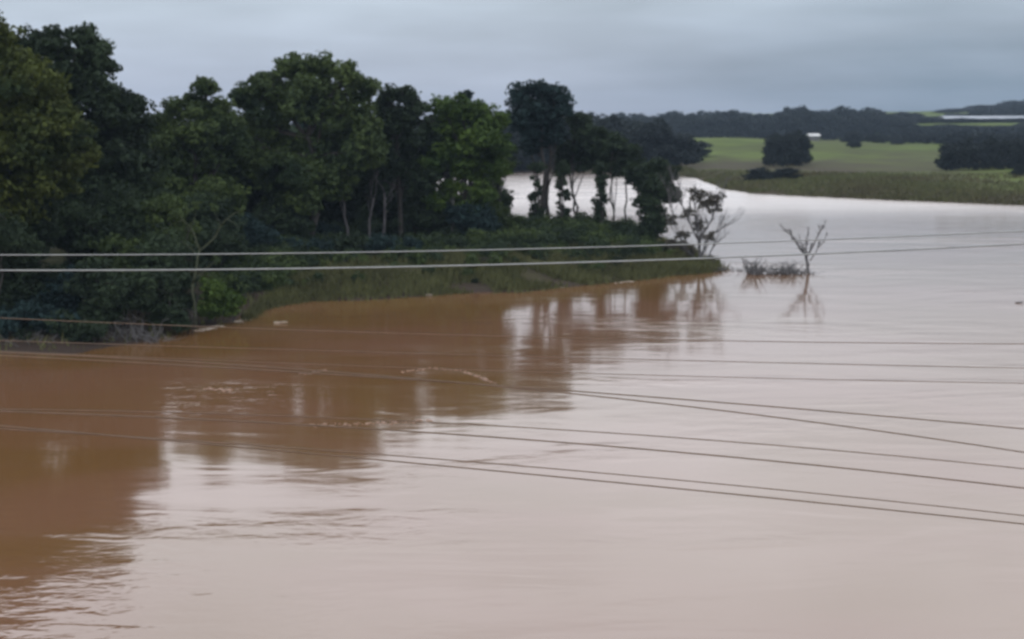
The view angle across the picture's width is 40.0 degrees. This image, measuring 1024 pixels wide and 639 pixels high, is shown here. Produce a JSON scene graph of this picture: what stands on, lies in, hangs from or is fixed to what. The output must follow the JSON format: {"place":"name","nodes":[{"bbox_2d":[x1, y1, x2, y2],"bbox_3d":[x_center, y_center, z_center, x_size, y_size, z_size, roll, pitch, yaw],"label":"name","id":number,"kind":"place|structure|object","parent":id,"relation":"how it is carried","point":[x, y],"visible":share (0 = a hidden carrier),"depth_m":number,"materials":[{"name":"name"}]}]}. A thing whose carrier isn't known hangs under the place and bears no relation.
{"place":"outdoors","nodes":[
{"label":"outdoors","id":0,"kind":"place"},
{"bbox_2d":[0,211,730,355],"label":"river bank","id":1,"kind":"structure","parent":0,"point":[64,348],"depth_m":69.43,"materials":[{"name":"green plant"}]},
{"bbox_2d":[0,268,27,311],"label":"bush","id":2,"kind":"object","parent":1,"relation":"on","point":[5,297],"visible":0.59,"depth_m":63.25,"materials":[{"name":"green plant"}]},
{"bbox_2d":[0,324,40,340],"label":"bush","id":3,"kind":"object","parent":1,"relation":"on","point":[18,335],"visible":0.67,"depth_m":61.73,"materials":[{"name":"green plant"}]},
{"bbox_2d":[0,188,47,288],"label":"bush","id":4,"kind":"object","parent":1,"relation":"on","point":[15,236],"visible":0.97,"depth_m":62.10,"materials":[{"name":"green plant"}]},
{"bbox_2d":[0,233,69,309],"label":"bush","id":5,"kind":"object","parent":1,"relation":"on","point":[32,283],"visible":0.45,"depth_m":64.28,"materials":[{"name":"green plant"}]},
{"bbox_2d":[0,298,82,338],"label":"bush","id":6,"kind":"object","parent":1,"relation":"on","point":[24,311],"visible":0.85,"depth_m":62.00,"materials":[{"name":"green plant"}]},
{"bbox_2d":[21,188,70,262],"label":"bush","id":7,"kind":"object","parent":1,"relation":"on","point":[45,228],"visible":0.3,"depth_m":68.01,"materials":[{"name":"green plant"}]},
{"bbox_2d":[0,11,103,277],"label":"broadleaf tree","id":8,"kind":"object","parent":1,"relation":"on","point":[40,130],"visible":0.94,"depth_m":64.61,"materials":[{"name":"green plant"}]},
{"bbox_2d":[26,263,96,312],"bbox_3d":[-20.489,-1.083,65.138,4.125,3.144,2.874,-8,11,-43],"label":"bush","id":9,"kind":"object","parent":1,"relation":"on","point":[64,300],"visible":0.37,"depth_m":64.30,"materials":[{"name":"green plant"}]},
{"bbox_2d":[44,308,110,342],"bbox_3d":[-19.281,0.289,62.613,3.036,1.731,2.443,0,8,0],"label":"bush","id":10,"kind":"object","parent":1,"relation":"on","point":[80,331],"visible":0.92,"depth_m":61.97,"materials":[{"name":"green plant"}]},
{"bbox_2d":[12,21,149,252],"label":"broadleaf tree","id":11,"kind":"object","parent":1,"relation":"on","point":[88,62],"visible":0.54,"depth_m":74.23,"materials":[{"name":"green plant"}]},
{"bbox_2d":[46,196,131,267],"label":"bush","id":12,"kind":"object","parent":1,"relation":"on","point":[84,229],"visible":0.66,"depth_m":69.80,"materials":[{"name":"green plant"}]},
{"bbox_2d":[59,255,145,331],"bbox_3d":[-18.679,-1.201,64.734,3.934,3.620,4.507,0,8,0],"label":"bush","id":13,"kind":"object","parent":1,"relation":"on","point":[106,306],"visible":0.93,"depth_m":63.89,"materials":[{"name":"green plant"}]},
{"bbox_2d":[88,233,155,314],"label":"bush","id":14,"kind":"object","parent":1,"relation":"on","point":[111,246],"visible":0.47,"depth_m":68.37,"materials":[{"name":"green plant"}]},
{"bbox_2d":[99,316,185,343],"bbox_3d":[-16.865,0.454,63.552,4.208,1.357,3.165,0,8,0],"label":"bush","id":15,"kind":"object","parent":1,"relation":"on","point":[146,336],"visible":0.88,"depth_m":63.44,"materials":[{"name":"brown plant"}]},
{"bbox_2d":[105,265,180,335],"bbox_3d":[-16.915,-0.912,64.983,3.483,3.366,2.930,0,8,0],"label":"bush","id":16,"kind":"object","parent":1,"relation":"on","point":[155,283],"visible":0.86,"depth_m":64.41,"materials":[{"name":"green plant"}]},
{"bbox_2d":[103,85,184,203],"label":"broadleaf tree","id":17,"kind":"object","parent":1,"relation":"on","point":[138,134],"visible":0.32,"depth_m":76.88,"materials":[{"name":"green plant"}]},
{"bbox_2d":[125,224,209,279],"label":"bush","id":18,"kind":"object","parent":1,"relation":"on","point":[160,243],"visible":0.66,"depth_m":68.04,"materials":[{"name":"green plant"}]},
{"bbox_2d":[132,191,202,250],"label":"bush","id":19,"kind":"object","parent":1,"relation":"on","point":[162,204],"visible":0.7,"depth_m":71.77,"materials":[{"name":"green plant"}]},
{"bbox_2d":[143,293,197,333],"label":"bush","id":20,"kind":"object","parent":1,"relation":"on","point":[175,313],"visible":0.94,"depth_m":65.04,"materials":[{"name":"green plant"}]},
{"bbox_2d":[159,262,200,328],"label":"bush","id":21,"kind":"object","parent":1,"relation":"on","point":[186,298],"visible":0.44,"depth_m":67.44,"materials":[{"name":"green plant"}]},
{"bbox_2d":[148,75,254,212],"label":"broadleaf tree","id":22,"kind":"object","parent":1,"relation":"on","point":[213,132],"visible":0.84,"depth_m":86.80,"materials":[{"name":"green plant"}]},
{"bbox_2d":[148,130,258,219],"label":"shaded tree","id":23,"kind":"object","parent":1,"relation":"on","point":[235,171],"visible":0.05,"depth_m":97.31,"materials":[{"name":"green plant"}]},
{"bbox_2d":[170,200,245,328],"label":"sapling","id":24,"kind":"object","parent":1,"relation":"on","point":[177,213],"visible":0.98,"depth_m":66.64,"materials":[{"name":"green plant"}]},
{"bbox_2d":[176,186,247,252],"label":"bush","id":25,"kind":"object","parent":1,"relation":"on","point":[204,213],"visible":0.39,"depth_m":83.69,"materials":[{"name":"green plant"}]},
{"bbox_2d":[189,221,249,273],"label":"bush","id":26,"kind":"object","parent":1,"relation":"on","point":[225,241],"visible":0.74,"depth_m":79.68,"materials":[{"name":"green plant"}]},
{"bbox_2d":[192,276,246,322],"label":"bush","id":27,"kind":"object","parent":1,"relation":"on","point":[219,299],"visible":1,"depth_m":68.26,"materials":[{"name":"green plant"}]},
{"bbox_2d":[232,212,282,248],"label":"bush","id":28,"kind":"object","parent":1,"relation":"on","point":[253,227],"visible":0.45,"depth_m":85.49,"materials":[{"name":"green plant"}]},
{"bbox_2d":[236,124,305,227],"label":"shaded tree","id":29,"kind":"object","parent":1,"relation":"on","point":[261,200],"visible":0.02,"depth_m":98.89,"materials":[{"name":"green plant"}]},
{"bbox_2d":[249,200,315,238],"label":"bush","id":30,"kind":"object","parent":1,"relation":"on","point":[284,221],"visible":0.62,"depth_m":89.62,"materials":[{"name":"green plant"}]},
{"bbox_2d":[221,49,392,236],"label":"broadleaf tree","id":31,"kind":"object","parent":1,"relation":"on","point":[309,92],"visible":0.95,"depth_m":90.46,"materials":[{"name":"green plant"}]},
{"bbox_2d":[279,236,337,251],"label":"bush","id":32,"kind":"object","parent":1,"relation":"on","point":[316,242],"visible":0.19,"depth_m":86.04,"materials":[{"name":"green plant"}]},
{"bbox_2d":[304,215,344,235],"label":"bush","id":33,"kind":"object","parent":1,"relation":"on","point":[322,228],"visible":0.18,"depth_m":95.93,"materials":[{"name":"green plant"}]},
{"bbox_2d":[290,121,376,226],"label":"shaded tree","id":34,"kind":"object","parent":1,"relation":"on","point":[326,205],"visible":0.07,"depth_m":101.99,"materials":[{"name":"green plant"}]},
{"bbox_2d":[319,230,372,256],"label":"bush","id":35,"kind":"object","parent":1,"relation":"on","point":[343,243],"visible":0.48,"depth_m":88.12,"materials":[{"name":"green plant"}]},
{"bbox_2d":[331,250,373,264],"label":"bush","id":36,"kind":"object","parent":1,"relation":"on","point":[339,257],"visible":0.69,"depth_m":84.15,"materials":[{"name":"green plant"}]},
{"bbox_2d":[366,170,378,235],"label":"bare tree","id":37,"kind":"object","parent":1,"relation":"on","point":[369,222],"visible":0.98,"depth_m":94.90,"materials":[{"name":"grey plant"}]},
{"bbox_2d":[240,167,517,233],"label":"thicket","id":38,"kind":"object","parent":1,"relation":"on","point":[354,213],"visible":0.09,"depth_m":101.72,"materials":[{"name":"green plant"}]},
{"bbox_2d":[337,135,423,220],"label":"shaded tree","id":39,"kind":"object","parent":1,"relation":"on","point":[377,209],"visible":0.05,"depth_m":104.50,"materials":[{"name":"green plant"}]},
{"bbox_2d":[354,218,413,236],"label":"bush","id":40,"kind":"object","parent":1,"relation":"on","point":[377,227],"visible":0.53,"depth_m":97.48,"materials":[{"name":"green plant"}]},
{"bbox_2d":[375,168,398,235],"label":"bare tree","id":41,"kind":"object","parent":1,"relation":"on","point":[384,222],"visible":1,"depth_m":95.86,"materials":[{"name":"grey plant"}]},
{"bbox_2d":[364,232,425,256],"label":"bush","id":42,"kind":"object","parent":1,"relation":"on","point":[410,241],"visible":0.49,"depth_m":88.12,"materials":[{"name":"green plant"}]},
{"bbox_2d":[352,83,446,237],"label":"broadleaf tree","id":43,"kind":"object","parent":1,"relation":"on","point":[407,147],"visible":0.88,"depth_m":95.78,"materials":[{"name":"green plant"}]},
{"bbox_2d":[198,210,674,296],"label":"green undergrowth","id":44,"kind":"object","parent":1,"relation":"on","point":[271,277],"visible":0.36,"depth_m":87.61,"materials":[{"name":"green plant"}]},
{"bbox_2d":[417,231,471,246],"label":"bush","id":45,"kind":"object","parent":1,"relation":"on","point":[453,240],"visible":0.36,"depth_m":90.03,"materials":[{"name":"green plant"}]},
{"bbox_2d":[416,91,516,224],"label":"broadleaf tree","id":46,"kind":"object","parent":1,"relation":"on","point":[478,137],"visible":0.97,"depth_m":95.96,"materials":[{"name":"green plant"}]},
{"bbox_2d":[444,201,502,235],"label":"bush","id":47,"kind":"object","parent":1,"relation":"on","point":[461,216],"visible":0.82,"depth_m":95.54,"materials":[{"name":"green plant"}]},
{"bbox_2d":[443,125,521,185],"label":"shaded tree","id":48,"kind":"object","parent":1,"relation":"on","point":[512,158],"visible":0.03,"depth_m":108.70,"materials":[{"name":"green plant"}]},
{"bbox_2d":[464,251,502,266],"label":"bush","id":49,"kind":"object","parent":1,"relation":"on","point":[495,258],"visible":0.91,"depth_m":84.36,"materials":[{"name":"green plant"}]},
{"bbox_2d":[463,228,511,241],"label":"bush","id":50,"kind":"object","parent":1,"relation":"on","point":[474,233],"visible":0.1,"depth_m":92.02,"materials":[{"name":"green plant"}]},
{"bbox_2d":[482,156,516,211],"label":"slender tree","id":51,"kind":"object","parent":1,"relation":"on","point":[499,203],"visible":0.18,"depth_m":103.42,"materials":[{"name":"green plant"}]},
{"bbox_2d":[491,206,529,230],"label":"bush","id":52,"kind":"object","parent":1,"relation":"on","point":[502,216],"visible":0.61,"depth_m":99.78,"materials":[{"name":"green plant"}]},
{"bbox_2d":[526,160,547,218],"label":"thin tree","id":53,"kind":"object","parent":1,"relation":"on","point":[536,209],"visible":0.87,"depth_m":105.54,"materials":[{"name":"green plant"}]},
{"bbox_2d":[504,78,576,216],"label":"broadleaf tree","id":54,"kind":"object","parent":1,"relation":"on","point":[541,111],"visible":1,"depth_m":108.35,"materials":[{"name":"green plant"}]},
{"bbox_2d":[553,159,571,219],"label":"thin tree","id":55,"kind":"object","parent":1,"relation":"on","point":[563,168],"visible":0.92,"depth_m":106.45,"materials":[{"name":"green plant"}]},
{"bbox_2d":[552,111,611,215],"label":"slender tree","id":56,"kind":"object","parent":1,"relation":"on","point":[586,137],"visible":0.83,"depth_m":110.90,"materials":[{"name":"green plant"}]},
{"bbox_2d":[590,159,610,222],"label":"thin tree","id":57,"kind":"object","parent":1,"relation":"on","point":[601,184],"visible":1,"depth_m":104.60,"materials":[{"name":"green plant"}]},
{"bbox_2d":[592,131,647,222],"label":"slender tree","id":58,"kind":"object","parent":1,"relation":"on","point":[615,147],"visible":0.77,"depth_m":109.00,"materials":[{"name":"green plant"}]},
{"bbox_2d":[623,157,683,241],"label":"dense tree","id":59,"kind":"object","parent":1,"relation":"on","point":[648,185],"visible":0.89,"depth_m":102.45,"materials":[{"name":"green plant"}]},
{"bbox_2d":[662,239,695,254],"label":"bush","id":60,"kind":"object","parent":1,"relation":"on","point":[673,241],"visible":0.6,"depth_m":97.29,"materials":[{"name":"green plant"}]},
{"bbox_2d":[658,166,744,263],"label":"half bare tree","id":61,"kind":"object","parent":1,"relation":"on","point":[713,200],"visible":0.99,"depth_m":95.48,"materials":[{"name":"green plant"}]},
{"bbox_2d":[0,172,1023,638],"bbox_3d":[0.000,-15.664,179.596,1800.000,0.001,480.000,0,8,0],"label":"water","id":62,"kind":"structure","parent":0,"point":[110,536],"depth_m":41.57,"materials":[{"name":"brown liquid"}]},
{"bbox_2d":[734,255,773,274],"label":"bush","id":63,"kind":"object","parent":62,"relation":"in","point":[753,270],"visible":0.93,"depth_m":90.54,"materials":[{"name":"grey plant"}]},
{"bbox_2d":[757,259,821,274],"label":"bush","id":64,"kind":"object","parent":62,"relation":"in","point":[790,269],"visible":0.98,"depth_m":90.71,"materials":[{"name":"grey plant"}]},
{"bbox_2d":[780,221,826,273],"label":"drowned tree","id":65,"kind":"object","parent":62,"relation":"in","point":[803,250],"visible":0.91,"depth_m":90.73,"materials":[{"name":"brown plant"}]},
{"bbox_2d":[0,243,1023,270],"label":"overhead cable","id":66,"kind":"object","parent":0,"point":[515,263],"visible":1,"depth_m":26.11,"materials":[{"name":"grey metal"}]},
{"bbox_2d":[0,411,1023,488],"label":"overhead cable","id":67,"kind":"object","parent":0,"point":[515,439],"visible":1,"depth_m":22.08,"materials":[{"name":"grey metal"}]},
{"bbox_2d":[0,425,1023,524],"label":"overhead cable","id":68,"kind":"object","parent":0,"point":[510,472],"visible":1,"depth_m":21.13,"materials":[{"name":"grey metal"}]},
{"bbox_2d":[0,352,1023,452],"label":"overhead cable","id":69,"kind":"object","parent":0,"point":[510,387],"visible":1,"depth_m":22.98,"materials":[{"name":"grey metal"}]},
{"bbox_2d":[0,231,1023,255],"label":"overhead cable","id":70,"kind":"object","parent":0,"point":[503,249],"visible":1,"depth_m":26.07,"materials":[{"name":"grey metal"}]},
{"bbox_2d":[0,355,1023,428],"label":"overhead cable","id":71,"kind":"object","parent":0,"point":[513,386],"visible":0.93,"depth_m":23.39,"materials":[{"name":"grey metal"}]},
{"bbox_2d":[0,409,1023,468],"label":"overhead cable","id":72,"kind":"object","parent":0,"point":[512,426],"visible":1,"depth_m":22.46,"materials":[{"name":"grey metal"}]},
{"bbox_2d":[0,428,1023,515],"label":"overhead cable","id":73,"kind":"object","parent":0,"point":[533,467],"visible":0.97,"depth_m":21.53,"materials":[{"name":"grey metal"}]},
{"bbox_2d":[3,318,1020,343],"bbox_3d":[0.000,-0.349,25.206,52.001,1.616,0.015,0,8,0],"label":"overhead cable","id":74,"kind":"object","parent":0,"point":[520,336],"visible":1,"depth_m":25.30,"materials":[{"name":"grey metal"}]},
{"bbox_2d":[0,340,1023,368],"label":"overhead cable","id":75,"kind":"object","parent":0,"point":[508,355],"visible":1,"depth_m":25.34,"materials":[{"name":"grey metal"}]},
{"bbox_2d":[0,0,1023,122],"label":"sky","id":76,"kind":"structure","parent":0,"point":[648,57],"materials":[{"name":"grey"}]},
{"bbox_2d":[3,351,1023,383],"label":"overhead cable","id":77,"kind":"object","parent":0,"point":[504,370],"visible":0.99,"depth_m":25.38,"materials":[{"name":"grey metal"}]},
{"bbox_2d":[285,110,1023,205],"bbox_3d":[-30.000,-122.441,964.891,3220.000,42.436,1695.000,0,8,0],"label":"field","id":78,"kind":"structure","parent":0,"point":[736,154],"depth_m":286.02,"materials":[{"name":"green plant"}]},
{"bbox_2d":[505,126,536,170],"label":"tree","id":79,"kind":"object","parent":78,"relation":"on","point":[524,160],"visible":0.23,"depth_m":258.87,"materials":[{"name":"green plant"}]},
{"bbox_2d":[594,113,625,137],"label":"tree","id":80,"kind":"object","parent":78,"relation":"on","point":[612,123],"visible":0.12,"depth_m":263.04,"materials":[{"name":"green plant"}]},
{"bbox_2d":[624,116,675,164],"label":"tree","id":81,"kind":"object","parent":78,"relation":"on","point":[648,136],"visible":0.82,"depth_m":256.07,"materials":[{"name":"green plant"}]},
{"bbox_2d":[650,134,703,165],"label":"tree","id":82,"kind":"object","parent":78,"relation":"on","point":[681,144],"visible":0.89,"depth_m":257.90,"materials":[{"name":"green plant"}]},
{"bbox_2d":[671,117,708,137],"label":"tree","id":83,"kind":"object","parent":78,"relation":"on","point":[693,125],"visible":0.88,"depth_m":540.57,"materials":[{"name":"green plant"}]},
{"bbox_2d":[706,115,734,137],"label":"tree","id":84,"kind":"object","parent":78,"relation":"on","point":[718,131],"visible":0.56,"depth_m":557.88,"materials":[{"name":"green plant"}]},
{"bbox_2d":[724,115,760,137],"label":"tree","id":85,"kind":"object","parent":78,"relation":"on","point":[743,127],"visible":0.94,"depth_m":541.10,"materials":[{"name":"green plant"}]},
{"bbox_2d":[742,167,778,180],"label":"bush","id":86,"kind":"object","parent":78,"relation":"on","point":[761,173],"visible":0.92,"depth_m":202.19,"materials":[{"name":"green plant"}]},
{"bbox_2d":[753,118,784,137],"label":"tree","id":87,"kind":"object","parent":78,"relation":"on","point":[765,127],"visible":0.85,"depth_m":544.51,"materials":[{"name":"green plant"}]},
{"bbox_2d":[761,136,780,165],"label":"tree","id":88,"kind":"object","parent":78,"relation":"on","point":[769,151],"visible":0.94,"depth_m":259.38,"materials":[{"name":"green plant"}]},
{"bbox_2d":[770,168,802,178],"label":"bush","id":89,"kind":"object","parent":78,"relation":"on","point":[787,172],"visible":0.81,"depth_m":204.37,"materials":[{"name":"green plant"}]},
{"bbox_2d":[773,133,800,166],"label":"tree","id":90,"kind":"object","parent":78,"relation":"on","point":[787,144],"visible":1,"depth_m":257.07,"materials":[{"name":"green plant"}]},
{"bbox_2d":[770,113,807,135],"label":"tree","id":91,"kind":"object","parent":78,"relation":"on","point":[790,122],"visible":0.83,"depth_m":541.24,"materials":[{"name":"green plant"}]},
{"bbox_2d":[790,134,813,165],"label":"tree","id":92,"kind":"object","parent":78,"relation":"on","point":[804,143],"visible":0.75,"depth_m":259.62,"materials":[{"name":"green plant"}]},
{"bbox_2d":[793,110,822,136],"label":"tree","id":93,"kind":"object","parent":78,"relation":"on","point":[807,115],"visible":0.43,"depth_m":553.07,"materials":[{"name":"green plant"}]},
{"bbox_2d":[804,113,846,139],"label":"tree","id":94,"kind":"object","parent":78,"relation":"on","point":[827,130],"visible":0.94,"depth_m":547.99,"materials":[{"name":"green plant"}]},
{"bbox_2d":[832,105,858,118],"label":"tree","id":95,"kind":"object","parent":78,"relation":"on","point":[845,113],"visible":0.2,"depth_m":597.55,"materials":[{"name":"green plant"}]},
{"bbox_2d":[676,164,1023,204],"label":"field grass","id":96,"kind":"structure","parent":78,"relation":"on","point":[840,180],"depth_m":186.17,"materials":[{"name":"green plant"}]},
{"bbox_2d":[839,131,867,142],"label":"tree","id":97,"kind":"object","parent":78,"relation":"on","point":[854,137],"visible":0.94,"depth_m":424.62,"materials":[{"name":"green plant"}]},
{"bbox_2d":[848,109,884,120],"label":"tree","id":98,"kind":"object","parent":78,"relation":"on","point":[863,114],"visible":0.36,"depth_m":580.01,"materials":[{"name":"green plant"}]},
{"bbox_2d":[865,134,886,142],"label":"tree","id":99,"kind":"object","parent":78,"relation":"on","point":[873,138],"visible":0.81,"depth_m":438.92,"materials":[{"name":"green plant"}]},
{"bbox_2d":[902,132,927,142],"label":"tree","id":100,"kind":"object","parent":78,"relation":"on","point":[913,137],"visible":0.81,"depth_m":438.57,"materials":[{"name":"green plant"}]},
{"bbox_2d":[916,134,944,143],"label":"tree","id":101,"kind":"object","parent":78,"relation":"on","point":[929,139],"visible":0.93,"depth_m":425.04,"materials":[{"name":"green plant"}]},
{"bbox_2d":[933,143,963,170],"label":"tree","id":102,"kind":"object","parent":78,"relation":"on","point":[946,161],"visible":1,"depth_m":229.69,"materials":[{"name":"green plant"}]},
{"bbox_2d":[941,132,969,146],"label":"tree","id":103,"kind":"object","parent":78,"relation":"on","point":[954,138],"visible":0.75,"depth_m":366.32,"materials":[{"name":"green plant"}]},
{"bbox_2d":[963,143,992,169],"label":"tree","id":104,"kind":"object","parent":78,"relation":"on","point":[976,153],"visible":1,"depth_m":229.47,"materials":[{"name":"green plant"}]},
{"bbox_2d":[938,116,1023,118],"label":"long shed","id":105,"kind":"structure","parent":78,"relation":"on","point":[976,117],"depth_m":659.45,"materials":[{"name":"metal"}]},
{"bbox_2d":[977,137,998,168],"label":"tree","id":106,"kind":"object","parent":78,"relation":"on","point":[989,146],"visible":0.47,"depth_m":236.12,"materials":[{"name":"green plant"}]},
{"bbox_2d":[990,138,1021,169],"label":"tree","id":107,"kind":"object","parent":78,"relation":"on","point":[1011,158],"visible":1,"depth_m":229.92,"materials":[{"name":"green plant"}]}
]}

